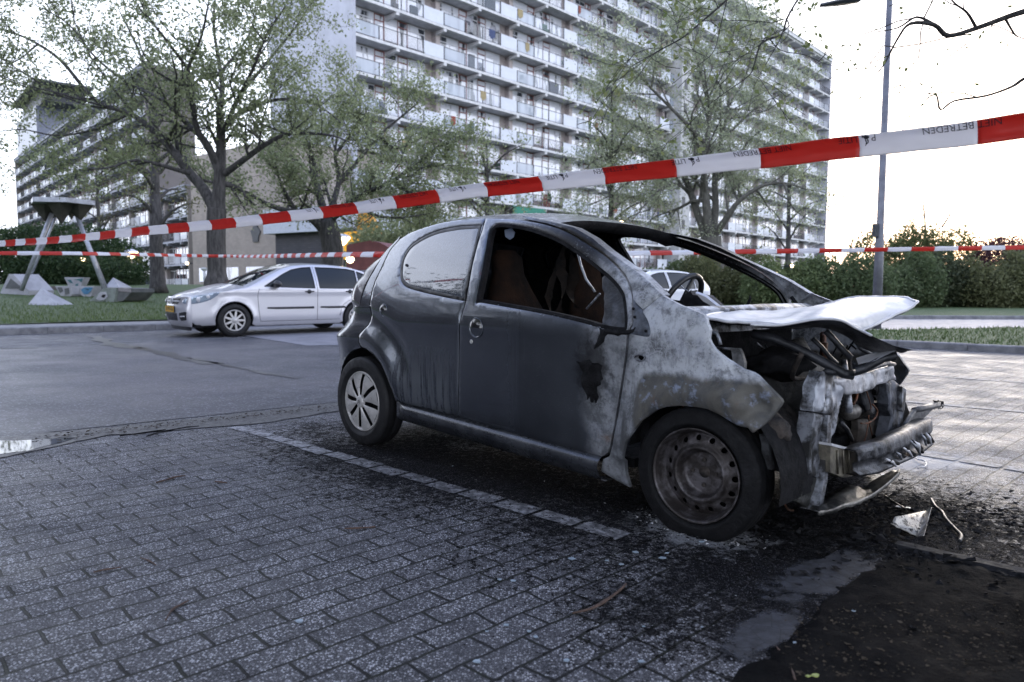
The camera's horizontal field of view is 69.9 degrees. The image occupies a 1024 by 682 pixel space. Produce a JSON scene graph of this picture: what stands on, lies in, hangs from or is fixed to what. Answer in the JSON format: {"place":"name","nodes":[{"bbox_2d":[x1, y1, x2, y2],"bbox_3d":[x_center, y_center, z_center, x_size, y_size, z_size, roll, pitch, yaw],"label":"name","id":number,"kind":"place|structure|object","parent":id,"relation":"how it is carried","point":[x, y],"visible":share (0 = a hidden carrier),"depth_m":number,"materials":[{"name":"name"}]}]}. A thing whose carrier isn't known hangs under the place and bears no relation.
{"place":"outdoors","nodes":[
{"label":"outdoors","id":0,"kind":"place"},
{"bbox_2d":[0,320,147,324],"bbox_3d":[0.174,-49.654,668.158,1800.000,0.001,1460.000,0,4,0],"label":"ground","id":1,"kind":"structure","parent":0,"point":[82,322],"depth_m":19.62,"materials":[{"name":"grey concrete"}]},
{"bbox_2d":[13,63,195,283],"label":"apartment building","id":2,"kind":"structure","parent":1,"relation":"on","point":[27,213],"depth_m":122.50,"materials":[{"name":"grey concrete"}]},
{"bbox_2d":[146,184,193,283],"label":"apartment building","id":3,"kind":"structure","parent":1,"relation":"on","point":[178,270],"depth_m":89.71,"materials":[{"name":"grey concrete"}]},
{"bbox_2d":[169,244,187,263],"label":"window","id":4,"kind":"structure","parent":3,"relation":"in","point":[183,249],"depth_m":91.97,"materials":[{"name":"glass"}]},
{"bbox_2d":[170,267,188,283],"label":"window","id":5,"kind":"structure","parent":3,"relation":"in","point":[183,273],"depth_m":92.35,"materials":[{"name":"glass"}]},
{"bbox_2d":[190,138,378,284],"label":"tan brick building","id":6,"kind":"structure","parent":1,"relation":"on","point":[247,240],"depth_m":54.70,"materials":[{"name":"brown brick"}]},
{"bbox_2d":[263,205,437,265],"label":"dark brick annexe","id":7,"kind":"structure","parent":1,"relation":"on","point":[291,239],"depth_m":48.16,"materials":[{"name":"brown"}]},
{"bbox_2d":[346,241,391,270],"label":"red roofed pavilion","id":8,"kind":"structure","parent":1,"relation":"on","point":[361,263],"depth_m":29.81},
{"bbox_2d":[268,0,833,285],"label":"apartment building","id":9,"kind":"structure","parent":1,"relation":"on","point":[503,62],"depth_m":72.42,"materials":[{"name":"concrete"}]},
{"bbox_2d":[356,44,424,87],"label":"window","id":10,"kind":"structure","parent":9,"relation":"in","point":[362,51],"depth_m":59.57,"materials":[{"name":"glass"}]},
{"bbox_2d":[356,7,424,51],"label":"window","id":11,"kind":"structure","parent":9,"relation":"in","point":[366,15],"depth_m":59.71,"materials":[{"name":"glass"}]},
{"bbox_2d":[360,119,421,153],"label":"window","id":12,"kind":"structure","parent":9,"relation":"in","point":[396,127],"depth_m":60.34,"materials":[{"name":"glass"}]},
{"bbox_2d":[357,81,424,121],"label":"window","id":13,"kind":"structure","parent":9,"relation":"in","point":[377,90],"depth_m":59.93,"materials":[{"name":"glass"}]},
{"bbox_2d":[379,0,424,17],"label":"window","id":14,"kind":"structure","parent":9,"relation":"in","point":[405,3],"depth_m":60.57,"materials":[{"name":"glass"}]},
{"bbox_2d":[379,159,425,190],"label":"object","id":15,"kind":"structure","parent":9,"relation":"in","point":[379,159],"depth_m":60.94,"materials":[{"name":"paint"}]},
{"bbox_2d":[441,201,498,217],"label":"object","id":16,"kind":"structure","parent":9,"relation":"in","point":[466,208],"depth_m":66.58,"materials":[{"name":"paint"}]},
{"bbox_2d":[441,168,498,200],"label":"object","id":17,"kind":"structure","parent":9,"relation":"in","point":[477,175],"depth_m":67.60,"materials":[{"name":"paint"}]},
{"bbox_2d":[441,136,498,167],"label":"window","id":18,"kind":"structure","parent":9,"relation":"in","point":[466,146],"depth_m":67.57,"materials":[{"name":"glass"}]},
{"bbox_2d":[440,102,499,138],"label":"window","id":19,"kind":"structure","parent":9,"relation":"in","point":[453,110],"depth_m":67.00,"materials":[{"name":"glass"}]},
{"bbox_2d":[440,69,499,107],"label":"window","id":20,"kind":"structure","parent":9,"relation":"in","point":[459,79],"depth_m":66.75,"materials":[{"name":"glass"}]},
{"bbox_2d":[440,35,499,76],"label":"window","id":21,"kind":"structure","parent":9,"relation":"in","point":[489,67],"depth_m":66.66,"materials":[{"name":"glass"}]},
{"bbox_2d":[440,2,499,44],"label":"window","id":22,"kind":"structure","parent":9,"relation":"in","point":[446,8],"depth_m":66.24,"materials":[{"name":"glass"}]},
{"bbox_2d":[512,150,559,175],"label":"window","id":23,"kind":"structure","parent":9,"relation":"in","point":[528,158],"depth_m":73.74,"materials":[{"name":"glass"}]},
{"bbox_2d":[513,120,560,149],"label":"window","id":24,"kind":"structure","parent":9,"relation":"in","point":[543,132],"depth_m":73.74,"materials":[{"name":"glass"}]},
{"bbox_2d":[513,90,560,123],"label":"window","id":25,"kind":"structure","parent":9,"relation":"in","point":[540,113],"depth_m":73.60,"materials":[{"name":"glass"}]},
{"bbox_2d":[513,60,560,94],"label":"window","id":26,"kind":"structure","parent":9,"relation":"in","point":[539,83],"depth_m":73.11,"materials":[{"name":"glass"}]},
{"bbox_2d":[513,30,560,66],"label":"window","id":27,"kind":"structure","parent":9,"relation":"in","point":[539,53],"depth_m":73.26,"materials":[{"name":"glass"}]},
{"bbox_2d":[513,0,561,37],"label":"window","id":28,"kind":"structure","parent":9,"relation":"in","point":[556,30],"depth_m":72.95,"materials":[{"name":"glass"}]},
{"bbox_2d":[527,189,559,206],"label":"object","id":29,"kind":"structure","parent":9,"relation":"in","point":[556,192],"depth_m":75.09,"materials":[{"name":"paint"}]},
{"bbox_2d":[571,189,608,214],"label":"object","id":30,"kind":"structure","parent":9,"relation":"in","point":[572,194],"depth_m":80.90,"materials":[{"name":"paint"}]},
{"bbox_2d":[572,135,610,158],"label":"window","id":31,"kind":"structure","parent":9,"relation":"in","point":[575,139],"depth_m":78.55,"materials":[{"name":"glass"}]},
{"bbox_2d":[572,108,611,135],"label":"window","id":32,"kind":"structure","parent":9,"relation":"in","point":[575,111],"depth_m":79.34,"materials":[{"name":"glass"}]},
{"bbox_2d":[573,53,612,83],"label":"window","id":33,"kind":"structure","parent":9,"relation":"in","point":[582,60],"depth_m":78.90,"materials":[{"name":"glass"}]},
{"bbox_2d":[573,25,612,55],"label":"window","id":34,"kind":"structure","parent":9,"relation":"in","point":[575,29],"depth_m":79.59,"materials":[{"name":"glass"}]},
{"bbox_2d":[573,0,612,30],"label":"window","id":35,"kind":"structure","parent":9,"relation":"in","point":[577,2],"depth_m":79.52,"materials":[{"name":"glass"}]},
{"bbox_2d":[623,198,653,220],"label":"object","id":36,"kind":"structure","parent":9,"relation":"in","point":[650,213],"depth_m":88.45,"materials":[{"name":"paint"}]},
{"bbox_2d":[625,246,652,267],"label":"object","id":37,"kind":"structure","parent":9,"relation":"in","point":[649,257],"depth_m":88.62,"materials":[{"name":"paint"}]},
{"bbox_2d":[622,97,655,124],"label":"window","id":38,"kind":"structure","parent":9,"relation":"in","point":[625,102],"depth_m":87.20,"materials":[{"name":"glass"}]},
{"bbox_2d":[623,21,656,49],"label":"window","id":39,"kind":"structure","parent":9,"relation":"in","point":[651,36],"depth_m":86.61,"materials":[{"name":"glass"}]},
{"bbox_2d":[624,0,657,26],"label":"window","id":40,"kind":"structure","parent":9,"relation":"in","point":[647,17],"depth_m":86.46,"materials":[{"name":"glass"}]},
{"bbox_2d":[730,28,822,266],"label":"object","id":41,"kind":"structure","parent":9,"relation":"in","point":[733,238],"depth_m":115.59,"materials":[{"name":"paint"}]},
{"bbox_2d":[892,315,1023,318],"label":"kerb","id":42,"kind":"structure","parent":1,"relation":"on","point":[950,317],"depth_m":22.58,"materials":[{"name":"concrete"}]},
{"bbox_2d":[0,321,168,327],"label":"footpath","id":43,"kind":"structure","parent":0,"point":[79,324],"depth_m":15.78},
{"bbox_2d":[0,329,255,348],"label":"parking paving","id":44,"kind":"structure","parent":0,"point":[42,340],"depth_m":13.66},
{"bbox_2d":[88,336,148,348],"bbox_3d":[-6.909,0.018,12.553,0.494,0.001,3.523,-4,6,-41],"label":"road crack","id":45,"kind":"object","parent":44,"relation":"on","point":[105,341],"visible":1,"depth_m":12.25,"materials":[{"name":"asphalt"}]},
{"bbox_2d":[0,323,341,334],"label":"kerb","id":46,"kind":"structure","parent":44,"relation":"on","point":[73,329],"depth_m":15.15,"materials":[{"name":"concrete"}]},
{"bbox_2d":[0,338,339,436],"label":"road","id":47,"kind":"structure","parent":0,"point":[50,389],"depth_m":7.48,"materials":[{"name":"asphalt"}]},
{"bbox_2d":[137,347,222,364],"bbox_3d":[-4.799,0.192,10.349,0.289,0.001,3.209,-4,6,-42],"label":"road crack","id":48,"kind":"object","parent":47,"relation":"on","point":[175,355],"visible":1,"depth_m":10.09,"materials":[{"name":"asphalt"}]},
{"bbox_2d":[189,357,298,378],"bbox_3d":[-3.338,0.312,8.844,0.142,0.001,3.060,-4,6,-43],"label":"road crack","id":49,"kind":"object","parent":47,"relation":"on","point":[260,372],"visible":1,"depth_m":8.38,"materials":[{"name":"asphalt"}]},
{"bbox_2d":[0,251,383,257],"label":"barrier tape","id":50,"kind":"object","parent":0,"point":[352,254],"visible":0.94,"depth_m":12.72,"materials":[{"name":"white"}]},
{"bbox_2d":[0,284,736,323],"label":"lawn","id":51,"kind":"structure","parent":0,"point":[173,289],"depth_m":23.96,"materials":[{"name":"green plant"}]},
{"bbox_2d":[0,274,53,294],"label":"concrete pyramid","id":52,"kind":"object","parent":51,"relation":"on","point":[36,283],"visible":0.84,"depth_m":28.99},
{"bbox_2d":[29,288,73,304],"bbox_3d":[-15.831,-1.461,25.106,1.178,0.710,0.880,0,4,0],"label":"concrete pyramid","id":53,"kind":"object","parent":51,"relation":"on","point":[43,296],"visible":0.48,"depth_m":24.87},
{"bbox_2d":[19,197,106,290],"bbox_3d":[-17.873,-3.636,28.652,4.308,3.638,2.613,0,4,0],"label":"sculpture","id":54,"kind":"object","parent":51,"relation":"on","point":[47,209],"visible":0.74,"depth_m":28.24,"materials":[{"name":"concrete"}]},
{"bbox_2d":[55,286,80,295],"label":"concrete block","id":55,"kind":"structure","parent":51,"relation":"on","point":[68,290],"depth_m":29.25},
{"bbox_2d":[0,245,149,284],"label":"hedge","id":56,"kind":"object","parent":51,"relation":"on","point":[54,269],"visible":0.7,"depth_m":36.24,"materials":[{"name":"green plant"}]},
{"bbox_2d":[0,219,149,284],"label":"hedge","id":57,"kind":"object","parent":51,"relation":"on","point":[112,245],"visible":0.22,"depth_m":39.13,"materials":[{"name":"green plant"}]},
{"bbox_2d":[64,277,89,285],"bbox_3d":[-18.380,-2.371,31.010,0.977,0.650,0.256,0,4,0],"label":"concrete pyramid","id":58,"kind":"object","parent":51,"relation":"on","point":[77,281],"visible":0.75,"depth_m":30.90,"materials":[{"name":"grey paint"}]},
{"bbox_2d":[15,135,148,241],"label":"spring tree","id":59,"kind":"object","parent":51,"relation":"on","point":[98,215],"visible":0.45,"depth_m":51.40,"materials":[{"name":"green plant"}]},
{"bbox_2d":[0,293,169,323],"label":"grass","id":60,"kind":"structure","parent":51,"relation":"on","point":[135,314],"depth_m":19.91,"materials":[{"name":"plant"}]},
{"bbox_2d":[80,286,101,296],"bbox_3d":[-17.028,-2.008,29.745,0.883,0.446,0.479,0,4,0],"label":"concrete pyramid","id":61,"kind":"object","parent":51,"relation":"on","point":[90,291],"visible":0.91,"depth_m":29.54,"materials":[{"name":"grey paint"}]},
{"bbox_2d":[90,288,117,301],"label":"concrete block","id":62,"kind":"structure","parent":51,"relation":"on","point":[107,294],"depth_m":27.45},
{"bbox_2d":[117,288,154,301],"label":"concrete block","id":63,"kind":"structure","parent":51,"relation":"on","point":[134,294],"depth_m":27.79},
{"bbox_2d":[65,60,215,292],"bbox_3d":[-15.884,-7.282,32.331,5.474,10.283,5.595,4,6,44],"label":"spring tree","id":64,"kind":"object","parent":51,"relation":"on","point":[157,268],"visible":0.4,"depth_m":32.54,"materials":[{"name":"green plant"}]},
{"bbox_2d":[0,0,400,285],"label":"spring tree","id":65,"kind":"object","parent":51,"relation":"on","point":[192,92],"visible":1,"depth_m":20.04,"materials":[{"name":"green plant"}]},
{"bbox_2d":[168,43,514,265],"bbox_3d":[-5.518,-6.176,26.657,11.437,10.241,7.242,0,4,0],"label":"spring tree","id":66,"kind":"object","parent":51,"relation":"on","point":[329,232],"visible":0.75,"depth_m":25.93,"materials":[{"name":"green plant"}]},
{"bbox_2d":[344,213,464,270],"bbox_3d":[-4.396,-3.890,35.826,7.853,4.861,5.012,0,4,0],"label":"shrub","id":67,"kind":"object","parent":51,"relation":"on","point":[391,236],"visible":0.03,"depth_m":34.78,"materials":[{"name":"green plant"}]},
{"bbox_2d":[421,117,538,217],"bbox_3d":[-1.839,-7.037,38.838,5.392,9.546,5.482,-4,6,-41],"label":"spring tree","id":68,"kind":"object","parent":51,"relation":"on","point":[486,170],"visible":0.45,"depth_m":38.98,"materials":[{"name":"green plant"}]},
{"bbox_2d":[552,82,671,221],"bbox_3d":[4.865,-7.625,37.745,6.013,11.130,5.802,0,4,0],"label":"spring tree","id":69,"kind":"object","parent":51,"relation":"on","point":[610,212],"visible":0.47,"depth_m":37.00,"materials":[{"name":"green plant"}]},
{"bbox_2d":[642,255,723,294],"bbox_3d":[7.892,-2.856,35.854,4.960,3.277,3.962,0,4,0],"label":"hedge","id":70,"kind":"object","parent":51,"relation":"on","point":[673,265],"visible":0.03,"depth_m":35.22,"materials":[{"name":"green plant"}]},
{"bbox_2d":[0,347,1023,681],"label":"paving","id":71,"kind":"structure","parent":0,"point":[74,515],"depth_m":2.71,"materials":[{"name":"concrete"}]},
{"bbox_2d":[0,402,338,456],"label":"gutter","id":72,"kind":"object","parent":71,"relation":"on","point":[240,420],"depth_m":5.22,"materials":[{"name":"concrete"}]},
{"bbox_2d":[0,437,75,453],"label":"puddle","id":73,"kind":"object","parent":72,"relation":"on","point":[7,446],"visible":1,"depth_m":4.54,"materials":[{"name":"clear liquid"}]},
{"bbox_2d":[230,426,629,539],"bbox_3d":[-0.749,0.690,4.035,3.268,0.001,0.127,4,6,43],"label":"parking line","id":74,"kind":"object","parent":71,"relation":"on","point":[570,521],"visible":1,"depth_m":3.57,"materials":[{"name":"white paint"}]},
{"bbox_2d":[209,454,827,677],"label":"cinders","id":75,"kind":"object","parent":71,"relation":"on","point":[519,545],"visible":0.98,"depth_m":2.85,"materials":[{"name":"black"}]},
{"bbox_2d":[234,407,847,617],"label":"cinders","id":76,"kind":"object","parent":71,"relation":"on","point":[497,485],"visible":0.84,"depth_m":3.77,"materials":[{"name":"black"}]},
{"bbox_2d":[572,583,626,613],"bbox_3d":[0.292,0.819,2.329,0.034,0.012,0.294,4,6,42],"label":"stick","id":77,"kind":"object","parent":71,"relation":"on","point":[602,602],"visible":1,"depth_m":2.29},
{"bbox_2d":[524,465,756,550],"bbox_3d":[0.547,0.729,3.462,0.640,0.022,1.407,-3,6,-40],"label":"burnt debris","id":78,"kind":"object","parent":71,"relation":"on","point":[620,493],"visible":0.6,"depth_m":3.45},
{"bbox_2d":[337,212,944,541],"bbox_3d":[0.604,-0.039,4.345,3.562,1.426,2.005,4,6,45],"label":"burnt car","id":79,"kind":"object","parent":71,"relation":"on","point":[582,344],"visible":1,"depth_m":3.36,"materials":[{"name":"grey paint"}]},
{"bbox_2d":[466,455,1022,670],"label":"cinders","id":80,"kind":"object","parent":71,"relation":"on","point":[802,536],"visible":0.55,"depth_m":2.86,"materials":[{"name":"black"}]},
{"bbox_2d":[721,604,802,661],"bbox_3d":[0.711,0.838,2.121,0.175,0.001,0.823,3,5,36],"label":"screed","id":81,"kind":"object","parent":71,"relation":"on","point":[762,630],"visible":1,"depth_m":2.10,"materials":[{"name":"concrete"}]},
{"bbox_2d":[541,486,1017,589],"bbox_3d":[1.159,0.759,3.026,1.191,0.032,2.042,-4,6,-45],"label":"burnt debris","id":82,"kind":"object","parent":71,"relation":"on","point":[858,535],"visible":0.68,"depth_m":2.88,"materials":[{"name":"black"}]},
{"bbox_2d":[602,472,1022,550],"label":"cinders","id":83,"kind":"object","parent":71,"relation":"on","point":[969,520],"visible":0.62,"depth_m":3.31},
{"bbox_2d":[755,549,877,604],"bbox_3d":[1.139,0.798,2.654,1.073,0.001,0.322,-4,6,-42],"label":"screed","id":84,"kind":"object","parent":71,"relation":"on","point":[826,583],"visible":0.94,"depth_m":2.52,"materials":[{"name":"concrete"}]},
{"bbox_2d":[732,557,1023,681],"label":"soil","id":85,"kind":"structure","parent":71,"relation":"on","point":[895,583],"depth_m":2.11,"materials":[{"name":"soil"}]},
{"bbox_2d":[577,0,1023,157],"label":"roadside tree","id":86,"kind":"object","parent":85,"relation":"on","point":[943,33],"visible":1,"depth_m":6.14,"materials":[{"name":"green plant"}]},
{"bbox_2d":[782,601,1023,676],"bbox_3d":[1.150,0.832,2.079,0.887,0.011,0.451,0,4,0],"label":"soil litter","id":87,"kind":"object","parent":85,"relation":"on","point":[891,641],"visible":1,"depth_m":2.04,"materials":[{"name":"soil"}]},
{"bbox_2d":[768,482,1023,554],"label":"burnt debris","id":88,"kind":"object","parent":71,"relation":"on","point":[933,510],"visible":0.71,"depth_m":3.21,"materials":[{"name":"black"}]},
{"bbox_2d":[890,507,931,536],"bbox_3d":[1.660,0.739,3.048,0.124,0.064,0.397,3,5,34],"label":"debris fragment","id":89,"kind":"object","parent":71,"relation":"on","point":[910,523],"visible":1,"depth_m":3.00,"materials":[{"name":"metal"}]},
{"bbox_2d":[929,498,962,542],"bbox_3d":[1.859,0.759,3.136,0.036,0.014,0.611,2,5,20],"label":"cable","id":90,"kind":"object","parent":71,"relation":"on","point":[956,530],"visible":0.99,"depth_m":3.09,"materials":[{"name":"metal"}]},
{"bbox_2d":[880,339,1023,353],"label":"kerb","id":91,"kind":"structure","parent":71,"relation":"on","point":[960,346],"depth_m":11.62,"materials":[{"name":"concrete"}]},
{"bbox_2d":[894,540,1023,576],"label":"edging","id":92,"kind":"object","parent":71,"relation":"on","point":[987,564],"visible":0.4,"depth_m":2.67,"materials":[{"name":"concrete"}]},
{"bbox_2d":[921,452,1023,471],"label":"parking line","id":93,"kind":"object","parent":71,"relation":"on","point":[972,461],"visible":0.95,"depth_m":4.20,"materials":[{"name":"white paint"}]},
{"bbox_2d":[0,112,1023,246],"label":"barrier tape","id":94,"kind":"object","parent":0,"point":[988,130],"visible":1,"depth_m":2.81,"materials":[{"name":"white"}]},
{"bbox_2d":[0,0,1023,265],"label":"sky","id":95,"kind":"structure","parent":0,"point":[985,182],"materials":[{"name":"white"}]},
{"bbox_2d":[148,319,1023,345],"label":"side road","id":96,"kind":"structure","parent":0,"point":[307,335],"depth_m":17.02,"materials":[{"name":"asphalt"}]},
{"bbox_2d":[165,263,370,336],"bbox_3d":[-4.859,-0.919,15.459,4.468,1.449,2.174,-4,6,-40],"label":"parked car","id":97,"kind":"object","parent":96,"relation":"on","point":[318,295],"visible":0.94,"depth_m":14.54,"materials":[{"name":"silver metal"}]},
{"bbox_2d":[641,269,709,299],"bbox_3d":[3.398,-1.225,19.872,4.450,1.449,2.174,-3,5,-32],"label":"parked car","id":98,"kind":"object","parent":96,"relation":"on","point":[666,280],"visible":0.15,"depth_m":19.50,"materials":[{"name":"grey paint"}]},
{"bbox_2d":[627,245,1023,255],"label":"barrier tape","id":99,"kind":"object","parent":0,"point":[809,250],"visible":0.78,"depth_m":11.29,"materials":[{"name":"white"}]},
{"bbox_2d":[866,325,1023,345],"bbox_3d":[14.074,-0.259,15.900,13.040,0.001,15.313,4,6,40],"label":"verge","id":100,"kind":"structure","parent":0,"point":[968,336],"depth_m":13.49,"materials":[{"name":"green plant"}]},
{"bbox_2d":[820,0,892,328],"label":"street lamp","id":101,"kind":"object","parent":100,"relation":"on","point":[878,230],"visible":0.91,"depth_m":15.31,"materials":[{"name":"metal"}]},
{"bbox_2d":[901,307,1023,315],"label":"lawn","id":102,"kind":"structure","parent":0,"point":[980,311],"depth_m":26.95,"materials":[{"name":"green plant"}]},
{"bbox_2d":[536,0,865,270],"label":"spring tree","id":103,"kind":"object","parent":102,"relation":"on","point":[710,228],"visible":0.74,"depth_m":36.01,"materials":[{"name":"green plant"}]},
{"bbox_2d":[677,242,774,304],"bbox_3d":[10.050,-2.884,34.303,4.674,3.433,3.369,0,4,0],"label":"shrub","id":104,"kind":"object","parent":102,"relation":"on","point":[731,282],"visible":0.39,"depth_m":33.60,"materials":[{"name":"green plant"}]},
{"bbox_2d":[734,246,841,304],"bbox_3d":[11.853,-2.499,31.551,4.559,3.155,3.264,0,4,0],"label":"shrub","id":105,"kind":"object","parent":102,"relation":"on","point":[758,292],"visible":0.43,"depth_m":30.87,"materials":[{"name":"green plant"}]},
{"bbox_2d":[740,120,842,264],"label":"spring tree","id":106,"kind":"object","parent":102,"relation":"on","point":[787,227],"visible":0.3,"depth_m":41.39,"materials":[{"name":"green plant"}]},
{"bbox_2d":[802,252,905,300],"bbox_3d":[14.265,-2.421,31.402,4.421,2.910,3.255,0,4,0],"label":"shrub","id":107,"kind":"object","parent":102,"relation":"on","point":[854,281],"visible":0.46,"depth_m":30.61,"materials":[{"name":"green plant"}]},
{"bbox_2d":[865,241,951,307],"bbox_3d":[17.239,-2.757,32.448,3.903,3.322,3.018,0,4,0],"label":"shrub","id":108,"kind":"object","parent":102,"relation":"on","point":[917,285],"visible":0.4,"depth_m":31.71,"materials":[{"name":"green plant"}]},
{"bbox_2d":[841,215,986,270],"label":"shrub","id":109,"kind":"object","parent":102,"relation":"on","point":[927,240],"visible":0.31,"depth_m":43.02,"materials":[{"name":"green plant"}]},
{"bbox_2d":[898,244,999,306],"bbox_3d":[20.076,-2.763,33.570,4.414,3.264,3.158,0,4,0],"label":"shrub","id":110,"kind":"object","parent":102,"relation":"on","point":[952,300],"visible":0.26,"depth_m":32.64,"materials":[{"name":"green plant"}]},
{"bbox_2d":[947,243,1023,307],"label":"shrub","id":111,"kind":"object","parent":102,"relation":"on","point":[1010,285],"visible":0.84,"depth_m":32.04,"materials":[{"name":"green plant"}]},
{"bbox_2d":[959,230,1023,266],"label":"shrub","id":112,"kind":"object","parent":102,"relation":"on","point":[988,254],"visible":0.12,"depth_m":41.35,"materials":[{"name":"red plant"}]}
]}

